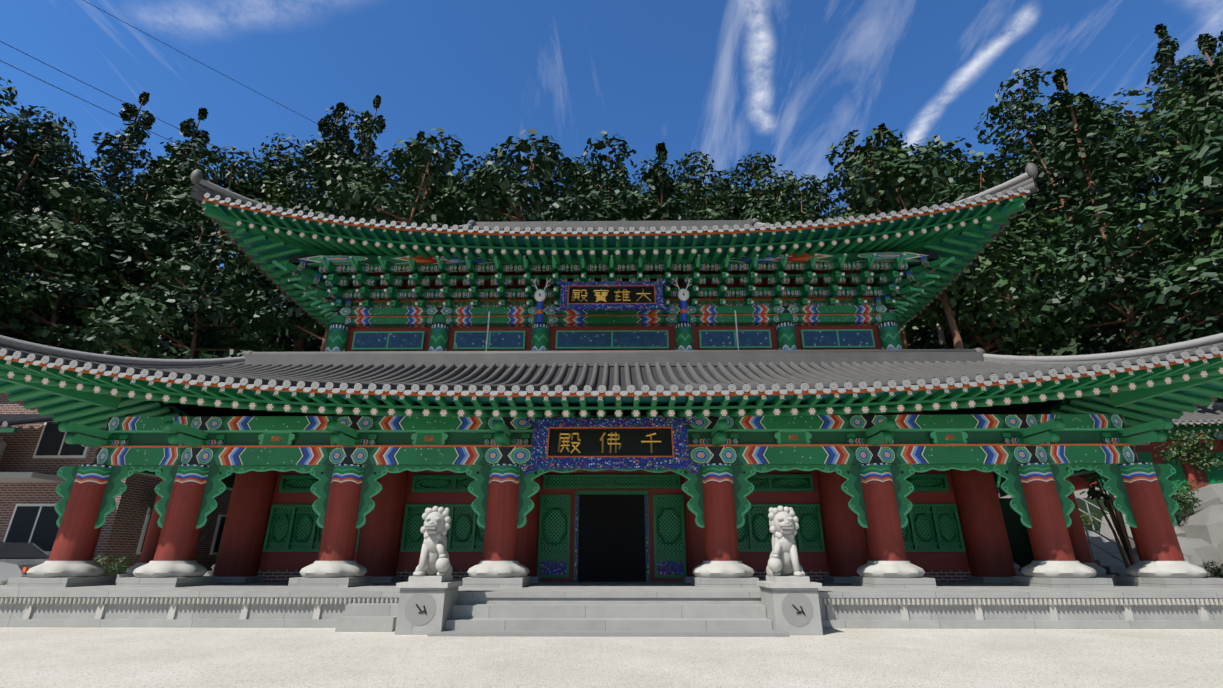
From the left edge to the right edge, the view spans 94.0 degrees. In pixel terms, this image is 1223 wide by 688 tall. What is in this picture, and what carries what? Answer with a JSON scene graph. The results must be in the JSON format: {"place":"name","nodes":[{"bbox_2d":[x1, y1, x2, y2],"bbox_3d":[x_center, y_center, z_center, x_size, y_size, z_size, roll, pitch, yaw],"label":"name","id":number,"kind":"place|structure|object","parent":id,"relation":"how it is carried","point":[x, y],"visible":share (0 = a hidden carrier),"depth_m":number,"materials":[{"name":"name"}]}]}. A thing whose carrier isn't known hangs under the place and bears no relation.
{"place":"outdoors","nodes":[
{"label":"outdoors","id":0,"kind":"place"},
{"bbox_2d":[0,0,376,164],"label":"power lines","id":1,"kind":"object","parent":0,"point":[120,100],"visible":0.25,"depth_m":54.42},
{"bbox_2d":[0,627,1222,687],"bbox_3d":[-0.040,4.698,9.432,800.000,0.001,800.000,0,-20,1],"label":"ground","id":2,"kind":"structure","parent":0,"point":[95,657],"depth_m":6.54,"materials":[{"name":"concrete"}]},
{"bbox_2d":[0,542,49,584],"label":"car","id":3,"kind":"object","parent":2,"relation":"on","point":[19,560],"visible":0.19,"depth_m":14.66,"materials":[{"name":"paint"}]},
{"bbox_2d":[95,554,133,575],"bbox_3d":[-13.850,6.575,15.746,0.815,1.499,0.990,9,-22,-22],"label":"shrub","id":4,"kind":"object","parent":2,"relation":"on","point":[118,568],"visible":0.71,"depth_m":15.77,"materials":[{"name":"green plant"}]},
{"bbox_2d":[0,393,231,575],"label":"brick building","id":5,"kind":"structure","parent":2,"relation":"on","point":[37,452],"depth_m":17.93,"materials":[{"name":"brick"}]},
{"bbox_2d":[0,581,1222,636],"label":"platform","id":6,"kind":"structure","parent":2,"relation":"on","point":[609,609],"depth_m":9.50,"materials":[{"name":"stone"}]},
{"bbox_2d":[408,506,452,582],"bbox_3d":[-2.898,3.316,9.486,0.635,1.179,0.770,0,-20,1],"label":"lion","id":7,"kind":"object","parent":6,"relation":"on","point":[434,566],"visible":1,"depth_m":9.26},
{"bbox_2d":[6,462,1222,587],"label":"columns","id":8,"kind":"structure","parent":6,"relation":"on","point":[873,500],"depth_m":11.90,"materials":[{"name":"wood"}]},
{"bbox_2d":[0,353,1222,429],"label":"roof eaves","id":9,"kind":"object","parent":8,"relation":"on","point":[1141,395],"visible":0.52,"depth_m":11.23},
{"bbox_2d":[521,416,699,474],"bbox_3d":[-0.025,2.058,11.864,3.636,1.374,0.105,0,-34,1],"label":"sign","id":10,"kind":"object","parent":9,"relation":"attached to","point":[610,443],"visible":0.98,"depth_m":11.83,"materials":[{"name":"blue wood"}]},
{"bbox_2d":[0,333,1222,421],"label":"roof tiles","id":11,"kind":"object","parent":9,"relation":"on","point":[622,372],"visible":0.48,"depth_m":13.79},
{"bbox_2d":[58,414,1173,489],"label":"entablature","id":12,"kind":"structure","parent":8,"relation":"on","point":[1080,444],"depth_m":12.31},
{"bbox_2d":[257,391,971,581],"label":"wall","id":13,"kind":"structure","parent":6,"relation":"on","point":[610,525],"depth_m":13.96,"materials":[{"name":"wood"}]},
{"bbox_2d":[325,269,901,351],"bbox_3d":[0.065,0.674,20.680,16.700,3.600,9.072,0,-20,1],"label":"storey","id":14,"kind":"object","parent":13,"relation":"on","point":[836,327],"visible":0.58,"depth_m":16.64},
{"bbox_2d":[272,252,954,319],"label":"brackets","id":15,"kind":"object","parent":14,"relation":"on","point":[894,289],"visible":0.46,"depth_m":16.46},
{"bbox_2d":[554,279,668,312],"bbox_3d":[0.003,-1.333,15.733,3.119,1.154,0.105,0,-36,1],"label":"sign","id":16,"kind":"object","parent":15,"relation":"attached to","point":[645,295],"visible":1,"depth_m":15.70,"materials":[{"name":"blue wood"}]},
{"bbox_2d":[532,277,691,323],"bbox_3d":[0.007,-1.255,16.081,4.611,1.403,0.260,0,-20,1],"label":"dragon head sculpture","id":17,"kind":"object","parent":15,"relation":"attached to","point":[540,295],"visible":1,"depth_m":15.98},
{"bbox_2d":[201,192,1026,329],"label":"roof eaves","id":18,"kind":"object","parent":15,"relation":"on","point":[963,236],"visible":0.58,"depth_m":15.45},
{"bbox_2d":[190,163,1038,330],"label":"roof tiles","id":19,"kind":"object","parent":18,"relation":"on","point":[202,188],"visible":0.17,"depth_m":15.03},
{"bbox_2d":[766,506,809,582],"bbox_3d":[2.807,3.293,9.425,0.635,1.179,0.770,0,-20,1],"label":"lion","id":20,"kind":"object","parent":6,"relation":"on","point":[784,566],"visible":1,"depth_m":9.19},
{"bbox_2d":[1011,495,1192,575],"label":"side stairs","id":21,"kind":"structure","parent":2,"relation":"on","point":[1105,553],"depth_m":16.97,"materials":[{"name":"stone"}]},
{"bbox_2d":[1080,472,1135,575],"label":"bare tree","id":22,"kind":"object","parent":2,"relation":"on","point":[1116,516],"visible":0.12,"depth_m":15.33,"materials":[{"name":"brown plant"}]},
{"bbox_2d":[1001,483,1222,577],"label":"rocks","id":23,"kind":"object","parent":2,"relation":"on","point":[1199,532],"visible":0.17,"depth_m":17.77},
{"bbox_2d":[1171,479,1201,518],"bbox_3d":[18.539,5.463,18.544,1.415,2.141,1.164,15,-25,-34],"label":"shrub","id":24,"kind":"object","parent":23,"relation":"on","point":[1180,501],"visible":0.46,"depth_m":18.50,"materials":[{"name":"green plant"}]},
{"bbox_2d":[1199,559,1222,577],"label":"shrub","id":25,"kind":"object","parent":2,"relation":"on","point":[1214,570],"visible":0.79,"depth_m":12.70,"materials":[{"name":"green plant"}]},
{"bbox_2d":[0,0,1222,288],"label":"sky","id":26,"kind":"structure","parent":0,"point":[725,80],"materials":[{"name":"blue"}]},
{"bbox_2d":[7,216,1222,496],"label":"hill terrain","id":27,"kind":"structure","parent":0,"point":[317,348],"depth_m":47.36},
{"bbox_2d":[0,194,15,321],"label":"tree","id":28,"kind":"object","parent":27,"relation":"on","point":[6,204],"visible":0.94,"depth_m":33.57,"materials":[{"name":"green plant"}]},
{"bbox_2d":[0,77,39,213],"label":"tree","id":29,"kind":"object","parent":27,"relation":"on","point":[10,99],"visible":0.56,"depth_m":55.35,"materials":[{"name":"green plant"}]},
{"bbox_2d":[0,215,53,338],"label":"tree","id":30,"kind":"object","parent":27,"relation":"on","point":[13,228],"visible":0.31,"depth_m":37.06,"materials":[{"name":"green plant"}]},
{"bbox_2d":[0,121,59,336],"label":"tree","id":31,"kind":"object","parent":27,"relation":"on","point":[36,153],"visible":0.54,"depth_m":47.35,"materials":[{"name":"green plant"}]},
{"bbox_2d":[0,105,91,196],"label":"tree","id":32,"kind":"object","parent":27,"relation":"on","point":[57,130],"visible":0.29,"depth_m":57.78,"materials":[{"name":"green plant"}]},
{"bbox_2d":[0,137,93,231],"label":"tree","id":33,"kind":"object","parent":27,"relation":"on","point":[68,155],"visible":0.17,"depth_m":54.38,"materials":[{"name":"green plant"}]},
{"bbox_2d":[0,203,125,336],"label":"tree","id":34,"kind":"object","parent":27,"relation":"on","point":[55,216],"visible":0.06,"depth_m":46.51,"materials":[{"name":"green plant"}]},
{"bbox_2d":[0,175,131,335],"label":"tree","id":35,"kind":"object","parent":27,"relation":"on","point":[81,207],"visible":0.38,"depth_m":41.78,"materials":[{"name":"green plant"}]},
{"bbox_2d":[0,230,164,354],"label":"tree","id":36,"kind":"object","parent":27,"relation":"on","point":[60,295],"visible":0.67,"depth_m":36.61,"materials":[{"name":"green plant"}]},
{"bbox_2d":[51,91,155,258],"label":"tree","id":37,"kind":"object","parent":27,"relation":"on","point":[134,131],"visible":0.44,"depth_m":60.41,"materials":[{"name":"green plant"}]},
{"bbox_2d":[45,160,168,348],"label":"tree","id":38,"kind":"object","parent":27,"relation":"on","point":[153,166],"visible":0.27,"depth_m":49.08,"materials":[{"name":"green plant"}]},
{"bbox_2d":[58,185,218,336],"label":"tree","id":39,"kind":"object","parent":27,"relation":"on","point":[147,238],"visible":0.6,"depth_m":43.09,"materials":[{"name":"green plant"}]},
{"bbox_2d":[87,222,221,358],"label":"tree","id":40,"kind":"object","parent":27,"relation":"on","point":[204,231],"visible":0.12,"depth_m":39.01,"materials":[{"name":"green plant"}]},
{"bbox_2d":[111,108,209,262],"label":"tree","id":41,"kind":"object","parent":27,"relation":"on","point":[185,125],"visible":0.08,"depth_m":62.24,"materials":[{"name":"green plant"}]},
{"bbox_2d":[103,137,233,258],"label":"tree","id":42,"kind":"object","parent":27,"relation":"on","point":[176,177],"visible":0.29,"depth_m":55.15,"materials":[{"name":"green plant"}]},
{"bbox_2d":[67,240,283,358],"bbox_3d":[-25.702,2.081,34.214,8.667,17.677,10.849,-13,-24,32],"label":"tree","id":43,"kind":"object","parent":27,"relation":"on","point":[146,339],"visible":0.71,"depth_m":34.77,"materials":[{"name":"green plant"}]},
{"bbox_2d":[130,145,264,357],"bbox_3d":[-34.899,-7.325,48.567,10.212,19.584,8.712,9,-21,-27],"label":"tree","id":44,"kind":"object","parent":27,"relation":"on","point":[213,158],"visible":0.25,"depth_m":49.59,"materials":[{"name":"green plant"}]},
{"bbox_2d":[156,185,248,304],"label":"tree","id":45,"kind":"object","parent":27,"relation":"on","point":[187,211],"visible":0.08,"depth_m":51.25,"materials":[{"name":"green plant"}]},
{"bbox_2d":[202,163,275,291],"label":"tree","id":46,"kind":"object","parent":27,"relation":"on","point":[238,182],"visible":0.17,"depth_m":60.05,"materials":[{"name":"green plant"}]},
{"bbox_2d":[193,198,287,355],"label":"tree","id":47,"kind":"object","parent":27,"relation":"on","point":[256,273],"visible":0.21,"depth_m":42.31,"materials":[{"name":"green plant"}]},
{"bbox_2d":[223,132,313,206],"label":"tree","id":48,"kind":"object","parent":27,"relation":"on","point":[271,165],"visible":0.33,"depth_m":61.77,"materials":[{"name":"green plant"}]},
{"bbox_2d":[246,174,305,305],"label":"tree","id":49,"kind":"object","parent":27,"relation":"on","point":[273,192],"visible":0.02,"depth_m":56.85,"materials":[{"name":"green plant"}]},
{"bbox_2d":[223,102,349,304],"bbox_3d":[-29.609,-13.474,56.177,10.625,26.344,11.090,-6,-23,19],"label":"tree","id":50,"kind":"object","parent":27,"relation":"on","point":[335,140],"visible":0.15,"depth_m":57.55,"materials":[{"name":"green plant"}]},
{"bbox_2d":[237,139,355,351],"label":"tree","id":51,"kind":"object","parent":27,"relation":"on","point":[350,145],"visible":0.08,"depth_m":48.56,"materials":[{"name":"green plant"}]},
{"bbox_2d":[238,184,396,351],"bbox_3d":[-17.338,-1.403,35.883,12.301,17.444,9.276,0,-17,2],"label":"tree","id":52,"kind":"object","parent":27,"relation":"on","point":[302,323],"visible":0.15,"depth_m":36.09,"materials":[{"name":"green plant"}]},
{"bbox_2d":[261,106,375,205],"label":"tree","id":53,"kind":"object","parent":27,"relation":"on","point":[349,125],"visible":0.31,"depth_m":65.75,"materials":[{"name":"green plant"}]},
{"bbox_2d":[312,161,397,202],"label":"tree","id":54,"kind":"object","parent":27,"relation":"on","point":[365,174],"visible":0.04,"depth_m":57.66,"materials":[{"name":"green plant"}]},
{"bbox_2d":[311,155,400,218],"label":"tree","id":55,"kind":"object","parent":27,"relation":"on","point":[342,182],"visible":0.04,"depth_m":46.07,"materials":[{"name":"green plant"}]},
{"bbox_2d":[350,95,388,180],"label":"tree","id":56,"kind":"object","parent":27,"relation":"on","point":[365,150],"visible":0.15,"depth_m":70.95,"materials":[{"name":"green plant"}]},
{"bbox_2d":[331,137,466,227],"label":"tree","id":57,"kind":"object","parent":27,"relation":"on","point":[386,211],"visible":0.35,"depth_m":33.91,"materials":[{"name":"green plant"}]},
{"bbox_2d":[368,128,482,227],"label":"tree","id":58,"kind":"object","parent":27,"relation":"on","point":[405,175],"visible":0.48,"depth_m":45.12,"materials":[{"name":"green plant"}]},
{"bbox_2d":[393,145,466,223],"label":"tree","id":59,"kind":"object","parent":27,"relation":"on","point":[432,193],"visible":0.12,"depth_m":51.28,"materials":[{"name":"green plant"}]},
{"bbox_2d":[425,152,529,222],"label":"tree","id":60,"kind":"object","parent":27,"relation":"on","point":[469,166],"visible":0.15,"depth_m":52.17,"materials":[{"name":"green plant"}]},
{"bbox_2d":[434,161,531,226],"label":"tree","id":61,"kind":"object","parent":27,"relation":"on","point":[446,202],"visible":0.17,"depth_m":39.62,"materials":[{"name":"green plant"}]},
{"bbox_2d":[450,143,555,224],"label":"tree","id":62,"kind":"object","parent":27,"relation":"on","point":[525,217],"visible":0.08,"depth_m":47.26,"materials":[{"name":"green plant"}]},
{"bbox_2d":[448,128,571,221],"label":"tree","id":63,"kind":"object","parent":27,"relation":"on","point":[513,196],"visible":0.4,"depth_m":34.37,"materials":[{"name":"green plant"}]},
{"bbox_2d":[524,136,566,220],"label":"tree","id":64,"kind":"object","parent":27,"relation":"on","point":[542,186],"visible":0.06,"depth_m":65.69,"materials":[{"name":"green plant"}]},
{"bbox_2d":[540,160,613,220],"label":"tree","id":65,"kind":"object","parent":27,"relation":"on","point":[560,209],"visible":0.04,"depth_m":58.66,"materials":[{"name":"green plant"}]},
{"bbox_2d":[552,196,624,220],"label":"tree","id":66,"kind":"object","parent":27,"relation":"on","point":[598,216],"visible":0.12,"depth_m":36.81,"materials":[{"name":"green plant"}]},
{"bbox_2d":[535,131,647,220],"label":"tree","id":67,"kind":"object","parent":27,"relation":"on","point":[570,168],"visible":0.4,"depth_m":48.64,"materials":[{"name":"green plant"}]},
{"bbox_2d":[560,172,654,220],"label":"tree","id":68,"kind":"object","parent":27,"relation":"on","point":[628,193],"visible":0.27,"depth_m":41.44,"materials":[{"name":"green plant"}]},
{"bbox_2d":[634,142,690,220],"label":"tree","id":69,"kind":"object","parent":27,"relation":"on","point":[663,188],"visible":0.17,"depth_m":39.64,"materials":[{"name":"green plant"}]},
{"bbox_2d":[633,156,695,216],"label":"tree","id":70,"kind":"object","parent":27,"relation":"on","point":[644,174],"visible":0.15,"depth_m":56.74,"materials":[{"name":"green plant"}]},
{"bbox_2d":[667,150,715,211],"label":"tree","id":71,"kind":"object","parent":27,"relation":"on","point":[701,161],"visible":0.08,"depth_m":73.03,"materials":[{"name":"green plant"}]},
{"bbox_2d":[665,153,754,219],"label":"tree","id":72,"kind":"object","parent":27,"relation":"on","point":[698,182],"visible":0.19,"depth_m":58.55,"materials":[{"name":"green plant"}]},
{"bbox_2d":[682,187,746,219],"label":"tree","id":73,"kind":"object","parent":27,"relation":"on","point":[717,201],"visible":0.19,"depth_m":50.67,"materials":[{"name":"green plant"}]},
{"bbox_2d":[717,151,807,222],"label":"tree","id":74,"kind":"object","parent":27,"relation":"on","point":[755,168],"visible":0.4,"depth_m":61.07,"materials":[{"name":"green plant"}]},
{"bbox_2d":[739,172,825,223],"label":"tree","id":75,"kind":"object","parent":27,"relation":"on","point":[760,213],"visible":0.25,"depth_m":53.77,"materials":[{"name":"green plant"}]},
{"bbox_2d":[760,174,828,225],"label":"tree","id":76,"kind":"object","parent":27,"relation":"on","point":[813,189],"visible":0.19,"depth_m":41.64,"materials":[{"name":"green plant"}]},
{"bbox_2d":[797,184,844,219],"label":"tree","id":77,"kind":"object","parent":27,"relation":"on","point":[826,204],"visible":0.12,"depth_m":65.64,"materials":[{"name":"green plant"}]},
{"bbox_2d":[823,168,851,217],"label":"tree","id":78,"kind":"object","parent":27,"relation":"on","point":[829,185],"visible":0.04,"depth_m":68.82,"materials":[{"name":"green plant"}]},
{"bbox_2d":[837,131,862,216],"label":"tree","id":79,"kind":"object","parent":27,"relation":"on","point":[846,170],"visible":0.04,"depth_m":63.41,"materials":[{"name":"green plant"}]},
{"bbox_2d":[862,139,956,348],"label":"tall tree","id":80,"kind":"object","parent":27,"relation":"on","point":[944,184],"visible":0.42,"depth_m":35.63,"materials":[{"name":"green plant"}]},
{"bbox_2d":[849,146,973,348],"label":"tree","id":81,"kind":"object","parent":27,"relation":"on","point":[949,337],"visible":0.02,"depth_m":52.48,"materials":[{"name":"green plant"}]},
{"bbox_2d":[856,136,970,348],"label":"tree","id":82,"kind":"object","parent":27,"relation":"on","point":[932,336],"visible":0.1,"depth_m":37.41,"materials":[{"name":"green plant"}]},
{"bbox_2d":[825,128,1035,348],"bbox_3d":[18.378,-3.933,34.383,11.295,23.320,9.635,1,-20,1],"label":"tree","id":83,"kind":"object","parent":27,"relation":"on","point":[865,158],"visible":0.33,"depth_m":36.21,"materials":[{"name":"green plant"}]},
{"bbox_2d":[904,135,992,342],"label":"tree","id":84,"kind":"object","parent":27,"relation":"on","point":[940,143],"visible":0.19,"depth_m":48.69,"materials":[{"name":"green plant"}]},
{"bbox_2d":[928,151,1066,354],"bbox_3d":[23.614,-4.253,35.881,8.307,18.503,9.738,3,-21,2],"label":"tree","id":85,"kind":"object","parent":27,"relation":"on","point":[997,170],"visible":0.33,"depth_m":36.91,"materials":[{"name":"green plant"}]},
{"bbox_2d":[918,243,1097,351],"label":"tree","id":86,"kind":"object","parent":27,"relation":"on","point":[977,298],"visible":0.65,"depth_m":29.43,"materials":[{"name":"green plant"}]},
{"bbox_2d":[963,210,1081,355],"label":"tree","id":87,"kind":"object","parent":27,"relation":"on","point":[1027,217],"visible":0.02,"depth_m":41.17,"materials":[{"name":"green plant"}]},
{"bbox_2d":[974,65,1092,170],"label":"tree","id":88,"kind":"object","parent":27,"relation":"on","point":[1007,104],"visible":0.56,"depth_m":56.32,"materials":[{"name":"green plant"}]},
{"bbox_2d":[994,110,1119,340],"bbox_3d":[33.950,-8.016,42.281,8.335,19.003,9.771,4,-24,-7],"label":"tree","id":89,"kind":"object","parent":27,"relation":"on","point":[1044,173],"visible":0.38,"depth_m":43.99,"materials":[{"name":"green plant"}]},
{"bbox_2d":[1011,96,1110,266],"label":"tree","id":90,"kind":"object","parent":27,"relation":"on","point":[1038,161],"visible":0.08,"depth_m":51.34,"materials":[{"name":"green plant"}]},
{"bbox_2d":[999,154,1140,288],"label":"tree","id":91,"kind":"object","parent":27,"relation":"on","point":[1020,170],"visible":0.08,"depth_m":47.23,"materials":[{"name":"green plant"}]},
{"bbox_2d":[1040,92,1178,243],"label":"tree","id":92,"kind":"object","parent":27,"relation":"on","point":[1115,121],"visible":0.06,"depth_m":51.77,"materials":[{"name":"green plant"}]},
{"bbox_2d":[1056,131,1169,260],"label":"tree","id":93,"kind":"object","parent":27,"relation":"on","point":[1145,160],"visible":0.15,"depth_m":41.98,"materials":[{"name":"green plant"}]},
{"bbox_2d":[1032,68,1222,355],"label":"tree","id":94,"kind":"object","parent":27,"relation":"on","point":[1063,106],"visible":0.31,"depth_m":36.04,"materials":[{"name":"green plant"}]},
{"bbox_2d":[1096,80,1222,201],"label":"tree","id":95,"kind":"object","parent":27,"relation":"on","point":[1165,105],"visible":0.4,"depth_m":44.65,"materials":[{"name":"green plant"}]},
{"bbox_2d":[1114,100,1222,278],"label":"tree","id":96,"kind":"object","parent":27,"relation":"on","point":[1172,167],"visible":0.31,"depth_m":32.99,"materials":[{"name":"green plant"}]},
{"bbox_2d":[1146,23,1205,193],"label":"tree","id":97,"kind":"object","parent":27,"relation":"on","point":[1168,54],"visible":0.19,"depth_m":54.67,"materials":[{"name":"green plant"}]},
{"bbox_2d":[1143,93,1222,311],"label":"tree","id":98,"kind":"object","parent":27,"relation":"on","point":[1206,181],"visible":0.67,"depth_m":27.94,"materials":[{"name":"green plant"}]},
{"bbox_2d":[1160,54,1217,109],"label":"tree","id":99,"kind":"object","parent":27,"relation":"on","point":[1174,70],"visible":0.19,"depth_m":49.98,"materials":[{"name":"green plant"}]},
{"bbox_2d":[1172,402,1222,424],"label":"shrine roof tiles","id":100,"kind":"object","parent":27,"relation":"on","point":[1211,413],"visible":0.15,"depth_m":25.13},
{"bbox_2d":[1182,33,1222,327],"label":"tree","id":101,"kind":"object","parent":27,"relation":"on","point":[1200,81],"visible":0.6,"depth_m":35.81,"materials":[{"name":"green plant"}]},
{"bbox_2d":[999,498,1198,570],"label":"terrace","id":102,"kind":"structure","parent":0,"point":[1019,542],"depth_m":19.40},
{"bbox_2d":[849,160,1077,355],"bbox_3d":[18.822,-0.134,29.940,9.884,21.013,11.587,-12,-26,29],"label":"tree","id":103,"kind":"object","parent":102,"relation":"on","point":[901,203],"visible":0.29,"depth_m":32.05,"materials":[{"name":"green plant"}]},
{"bbox_2d":[1017,196,1222,355],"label":"tree","id":104,"kind":"object","parent":102,"relation":"on","point":[1121,239],"visible":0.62,"depth_m":27.78,"materials":[{"name":"green plant"}]},
{"bbox_2d":[1070,431,1222,494],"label":"shrine","id":105,"kind":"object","parent":102,"relation":"on","point":[1185,472],"visible":0.17,"depth_m":25.16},
{"bbox_2d":[1148,422,1222,433],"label":"shrine roof eaves","id":106,"kind":"object","parent":105,"relation":"attached to","point":[1200,427],"visible":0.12,"depth_m":24.79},
{"bbox_2d":[1153,430,1222,486],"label":"tree","id":107,"kind":"object","parent":102,"relation":"on","point":[1200,452],"visible":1,"depth_m":21.94,"materials":[{"name":"green plant"}]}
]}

